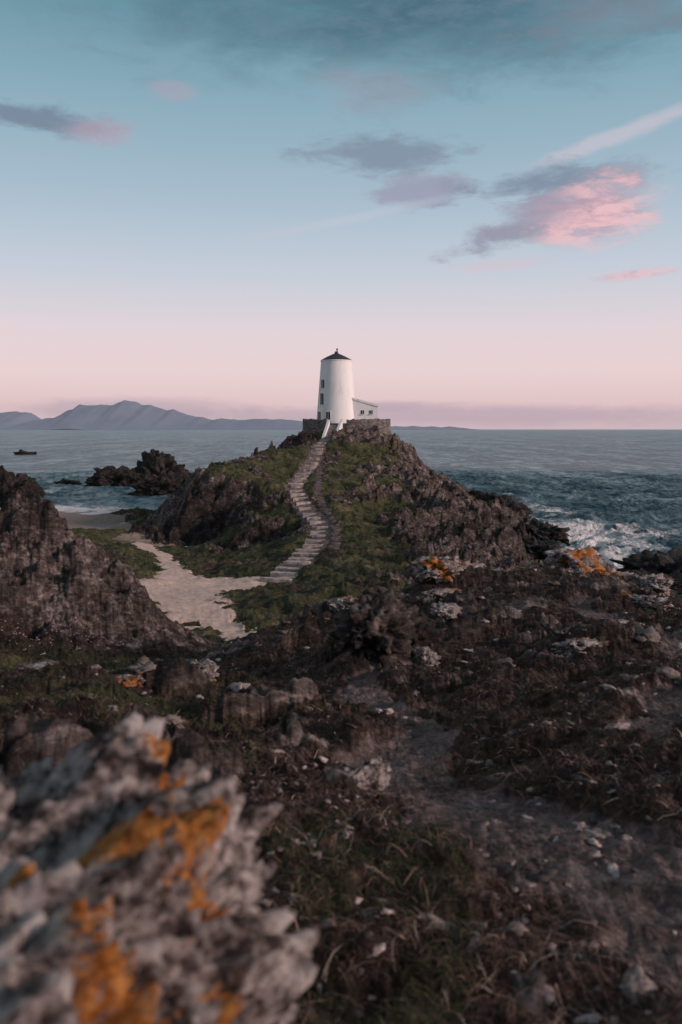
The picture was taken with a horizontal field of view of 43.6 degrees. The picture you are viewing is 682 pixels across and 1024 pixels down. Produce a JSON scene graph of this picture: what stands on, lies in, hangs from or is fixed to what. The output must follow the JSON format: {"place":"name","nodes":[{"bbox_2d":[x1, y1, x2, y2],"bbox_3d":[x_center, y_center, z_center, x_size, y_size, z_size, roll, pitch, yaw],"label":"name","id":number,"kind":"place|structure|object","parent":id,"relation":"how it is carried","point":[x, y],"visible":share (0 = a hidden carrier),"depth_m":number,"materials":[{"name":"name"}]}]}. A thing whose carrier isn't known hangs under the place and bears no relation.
{"place":"outdoors","nodes":[
{"label":"outdoors","id":0,"kind":"place"},
{"bbox_2d":[58,510,176,545],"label":"beach","id":1,"kind":"structure","parent":0,"point":[97,521],"depth_m":112.67,"materials":[{"name":"beige sand"}]},
{"bbox_2d":[132,541,298,638],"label":"sandy path","id":2,"kind":"structure","parent":0,"point":[177,591],"depth_m":56.37,"materials":[{"name":"beige sand"}]},
{"bbox_2d":[0,400,478,429],"bbox_3d":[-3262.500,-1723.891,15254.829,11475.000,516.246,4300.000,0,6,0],"label":"mountains","id":3,"kind":"structure","parent":0,"point":[127,415],"depth_m":14007.12,"materials":[{"name":"grey stone"}]},
{"bbox_2d":[23,425,553,644],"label":"lighthouse hill","id":4,"kind":"structure","parent":0,"point":[388,508],"depth_m":88.53,"materials":[{"name":"green plant"}]},
{"bbox_2d":[260,439,329,581],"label":"stone steps","id":5,"kind":"structure","parent":4,"relation":"on","point":[296,558],"depth_m":78.30,"materials":[{"name":"grey stone"}]},
{"bbox_2d":[322,420,329,437],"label":"wall","id":6,"kind":"structure","parent":4,"relation":"on","point":[327,426],"depth_m":136.07,"materials":[{"name":"white paint"}]},
{"bbox_2d":[330,423,345,430],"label":"platform floor","id":7,"kind":"structure","parent":4,"relation":"on","point":[344,426],"depth_m":136.60,"materials":[{"name":"grey stone"}]},
{"bbox_2d":[303,418,327,433],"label":"wall ring","id":8,"kind":"object","parent":7,"relation":"on","point":[310,426],"depth_m":138.21,"materials":[{"name":"grey stone"}]},
{"bbox_2d":[317,348,377,422],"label":"lighthouse","id":9,"kind":"object","parent":7,"relation":"on","point":[337,400],"visible":0.9,"depth_m":139.31,"materials":[{"name":"paint"}]},
{"bbox_2d":[320,393,323,404],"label":"middle window pane","id":10,"kind":"structure","parent":9,"relation":"in","point":[321,394],"depth_m":139.82,"materials":[{"name":"grey glass"}]},
{"bbox_2d":[346,418,390,433],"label":"wall front","id":11,"kind":"structure","parent":7,"relation":"on","point":[383,425],"depth_m":137.00,"materials":[{"name":"grey stone"}]},
{"bbox_2d":[336,419,342,431],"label":"wall","id":12,"kind":"structure","parent":4,"relation":"on","point":[340,425],"depth_m":135.98,"materials":[{"name":"white paint"}]},
{"bbox_2d":[0,491,681,1023],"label":"headland ground","id":13,"kind":"structure","parent":0,"point":[56,575],"depth_m":5.44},
{"bbox_2d":[12,659,57,671],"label":"boulder","id":14,"kind":"object","parent":13,"relation":"on","point":[36,665],"visible":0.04,"depth_m":9.08,"materials":[{"name":"grey stone"}]},
{"bbox_2d":[0,597,140,650],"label":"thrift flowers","id":15,"kind":"object","parent":13,"relation":"on","point":[60,631],"visible":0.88,"depth_m":27.02,"materials":[{"name":"green plant"}]},
{"bbox_2d":[0,632,252,672],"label":"grass tufts","id":16,"kind":"object","parent":13,"relation":"on","point":[105,664],"visible":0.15,"depth_m":25.51,"materials":[{"name":"green plant"}]},
{"bbox_2d":[111,670,145,686],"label":"boulder","id":17,"kind":"object","parent":13,"relation":"on","point":[130,679],"visible":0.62,"depth_m":8.74,"materials":[{"name":"orange stone"}]},
{"bbox_2d":[0,659,265,763],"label":"grass tufts","id":18,"kind":"object","parent":13,"relation":"on","point":[170,700],"visible":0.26,"depth_m":6.49,"materials":[{"name":"green plant"}]},
{"bbox_2d":[0,713,319,1023],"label":"lichen covered rock","id":19,"kind":"object","parent":13,"relation":"on","point":[133,880],"visible":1,"depth_m":1.27,"materials":[{"name":"grey stone"}]},
{"bbox_2d":[186,659,219,681],"bbox_3d":[-1.587,1.820,9.517,0.504,0.268,0.634,0,6,0],"label":"boulder","id":20,"kind":"object","parent":13,"relation":"on","point":[208,667],"visible":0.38,"depth_m":9.47,"materials":[{"name":"grey stone"}]},
{"bbox_2d":[276,629,291,636],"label":"boulder","id":21,"kind":"object","parent":13,"relation":"on","point":[282,632],"visible":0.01,"depth_m":14.72,"materials":[{"name":"grey stone"}]},
{"bbox_2d":[0,583,681,1023],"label":"dead bracken","id":22,"kind":"object","parent":13,"relation":"on","point":[444,949],"visible":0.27,"depth_m":2.80,"materials":[{"name":"brown plant"}]},
{"bbox_2d":[1,565,681,1023],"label":"scattered stones","id":23,"kind":"object","parent":13,"relation":"on","point":[633,989],"visible":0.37,"depth_m":3.24,"materials":[{"name":"grey stone"}]},
{"bbox_2d":[326,595,357,611],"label":"boulder","id":24,"kind":"object","parent":13,"relation":"on","point":[336,604],"visible":0.43,"depth_m":17.60,"materials":[{"name":"grey stone"}]},
{"bbox_2d":[341,755,392,790],"bbox_3d":[0.123,1.485,4.722,0.511,0.209,0.247,-5,8,-45],"label":"boulder","id":25,"kind":"object","parent":13,"relation":"on","point":[374,773],"visible":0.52,"depth_m":4.67,"materials":[{"name":"grey stone"}]},
{"bbox_2d":[256,802,489,1023],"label":"grass tufts","id":26,"kind":"object","parent":13,"relation":"on","point":[424,994],"visible":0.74,"depth_m":2.89,"materials":[{"name":"green plant"}]},
{"bbox_2d":[327,588,422,667],"bbox_3d":[0.421,1.491,10.453,1.186,1.145,1.613,0,6,0],"label":"dark shrub","id":27,"kind":"object","parent":13,"relation":"on","point":[376,629],"visible":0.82,"depth_m":9.99,"materials":[{"name":"foliage"},{"name":"twigs"}]},
{"bbox_2d":[79,699,681,1023],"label":"dead bracken","id":28,"kind":"object","parent":13,"relation":"on","point":[569,943],"visible":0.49,"depth_m":2.64,"materials":[{"name":"brown plant"}]},
{"bbox_2d":[360,587,402,596],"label":"boulder","id":29,"kind":"object","parent":13,"relation":"on","point":[377,590],"visible":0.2,"depth_m":20.73,"materials":[{"name":"grey stone"}]},
{"bbox_2d":[411,645,440,665],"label":"boulder","id":30,"kind":"object","parent":13,"relation":"on","point":[426,655],"visible":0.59,"depth_m":9.99,"materials":[{"name":"grey stone"}]},
{"bbox_2d":[411,611,446,647],"bbox_3d":[0.890,1.730,11.110,0.982,0.785,0.874,0,6,0],"label":"boulder","id":31,"kind":"object","parent":13,"relation":"on","point":[425,632],"visible":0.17,"depth_m":10.94,"materials":[{"name":"stone"}]},
{"bbox_2d":[410,555,466,582],"bbox_3d":[2.619,1.541,23.141,1.538,0.775,1.832,0,6,0],"label":"boulder","id":32,"kind":"object","parent":13,"relation":"on","point":[438,569],"visible":0.98,"depth_m":22.57,"materials":[{"name":"grey stone"}]},
{"bbox_2d":[420,588,460,600],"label":"boulder","id":33,"kind":"object","parent":13,"relation":"on","point":[440,593],"visible":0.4,"depth_m":18.10,"materials":[{"name":"grey stone"}]},
{"bbox_2d":[428,601,462,619],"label":"boulder","id":34,"kind":"object","parent":13,"relation":"on","point":[449,610],"visible":1,"depth_m":13.81,"materials":[{"name":"grey stone"}]},
{"bbox_2d":[263,578,679,767],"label":"grass tufts","id":35,"kind":"object","parent":13,"relation":"on","point":[566,723],"visible":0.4,"depth_m":7.24,"materials":[{"name":"brown plant"}]},
{"bbox_2d":[458,561,486,567],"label":"boulder","id":36,"kind":"object","parent":13,"relation":"on","point":[468,563],"visible":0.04,"depth_m":24.11,"materials":[{"name":"grey stone"}]},
{"bbox_2d":[513,560,543,571],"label":"boulder","id":37,"kind":"object","parent":13,"relation":"on","point":[525,565],"visible":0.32,"depth_m":24.43,"materials":[{"name":"grey stone"}]},
{"bbox_2d":[542,547,605,572],"bbox_3d":[6.728,1.579,24.657,1.767,1.255,2.559,4,7,36],"label":"boulder","id":38,"kind":"object","parent":13,"relation":"on","point":[587,560],"visible":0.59,"depth_m":24.07,"materials":[{"name":"stone"}]},
{"bbox_2d":[550,637,608,656],"bbox_3d":[2.918,1.663,10.509,0.853,0.225,0.567,-5,7,-39],"label":"boulder","id":39,"kind":"object","parent":13,"relation":"on","point":[569,646],"visible":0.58,"depth_m":10.38,"materials":[{"name":"grey stone"}]},
{"bbox_2d":[596,562,633,581],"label":"boulder","id":40,"kind":"object","parent":13,"relation":"on","point":[611,570],"visible":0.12,"depth_m":24.27,"materials":[{"name":"grey stone"}]},
{"bbox_2d":[614,618,644,624],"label":"boulder","id":41,"kind":"object","parent":13,"relation":"on","point":[620,621],"visible":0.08,"depth_m":13.57,"materials":[{"name":"grey stone"}]},
{"bbox_2d":[619,592,677,612],"bbox_3d":[6.283,1.928,17.775,0.742,0.435,1.381,-4,7,-36],"label":"boulder","id":42,"kind":"object","parent":13,"relation":"on","point":[650,603],"visible":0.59,"depth_m":17.45,"materials":[{"name":"grey stone"}]},
{"bbox_2d":[629,573,674,595],"bbox_3d":[8.554,2.090,23.687,1.293,0.791,1.629,0,6,0],"label":"boulder","id":43,"kind":"object","parent":13,"relation":"on","point":[660,584],"visible":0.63,"depth_m":23.32,"materials":[{"name":"grey stone"}]},
{"bbox_2d":[0,429,681,594],"bbox_3d":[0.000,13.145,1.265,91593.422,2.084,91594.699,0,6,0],"label":"sea","id":44,"kind":"structure","parent":0,"point":[614,494],"depth_m":307.31,"materials":[{"name":"liquid"}]},
{"bbox_2d":[0,465,45,506],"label":"sea stack","id":45,"kind":"object","parent":44,"relation":"in","point":[23,485],"visible":0.38,"depth_m":144.57,"materials":[{"name":"stone"}]},
{"bbox_2d":[13,449,36,454],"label":"boat","id":46,"kind":"object","parent":44,"relation":"in","point":[21,452],"visible":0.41,"depth_m":436.47,"materials":[{"name":"black"}]},
{"bbox_2d":[54,478,81,484],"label":"sea stack","id":47,"kind":"object","parent":44,"relation":"in","point":[66,481],"visible":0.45,"depth_m":201.21,"materials":[{"name":"black stone"}]},
{"bbox_2d":[84,465,150,486],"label":"sea stack","id":48,"kind":"object","parent":44,"relation":"in","point":[122,475],"visible":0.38,"depth_m":193.34,"materials":[{"name":"stone"}]},
{"bbox_2d":[127,471,186,495],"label":"sea stack","id":49,"kind":"object","parent":44,"relation":"in","point":[170,482],"visible":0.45,"depth_m":169.87,"materials":[{"name":"stone"}]},
{"bbox_2d":[131,449,190,477],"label":"sea stack","id":50,"kind":"object","parent":44,"relation":"in","point":[155,463],"visible":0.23,"depth_m":195.65,"materials":[{"name":"brown stone"}]},
{"bbox_2d":[195,461,220,470],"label":"sea stack","id":51,"kind":"object","parent":44,"relation":"in","point":[211,464],"visible":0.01,"depth_m":172.64,"materials":[{"name":"stone"}]},
{"bbox_2d":[468,490,533,518],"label":"shore rock","id":52,"kind":"object","parent":44,"relation":"in","point":[509,501],"visible":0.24,"depth_m":111.72,"materials":[{"name":"stone"}]},
{"bbox_2d":[522,536,560,559],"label":"shore rock","id":53,"kind":"object","parent":44,"relation":"in","point":[535,548],"visible":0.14,"depth_m":80.88,"materials":[{"name":"black stone"}]},
{"bbox_2d":[525,518,570,545],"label":"shore rock","id":54,"kind":"object","parent":44,"relation":"in","point":[540,530],"visible":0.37,"depth_m":98.15,"materials":[{"name":"black stone"}]},
{"bbox_2d":[609,547,681,574],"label":"shore rock","id":55,"kind":"object","parent":44,"relation":"in","point":[669,562],"visible":0.32,"depth_m":74.55,"materials":[{"name":"black stone"}]},
{"bbox_2d":[624,568,681,594],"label":"shore rock","id":56,"kind":"object","parent":44,"relation":"in","point":[676,585],"visible":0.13,"depth_m":70.52,"materials":[{"name":"grey stone"}]},
{"bbox_2d":[671,590,681,597],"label":"shore rock","id":57,"kind":"object","parent":44,"relation":"in","point":[675,593],"visible":0.02,"depth_m":65.67,"materials":[{"name":"grey stone"}]},
{"bbox_2d":[0,0,681,428],"label":"sky","id":58,"kind":"structure","parent":0,"point":[477,204],"materials":[{"name":"blue"}]}
]}

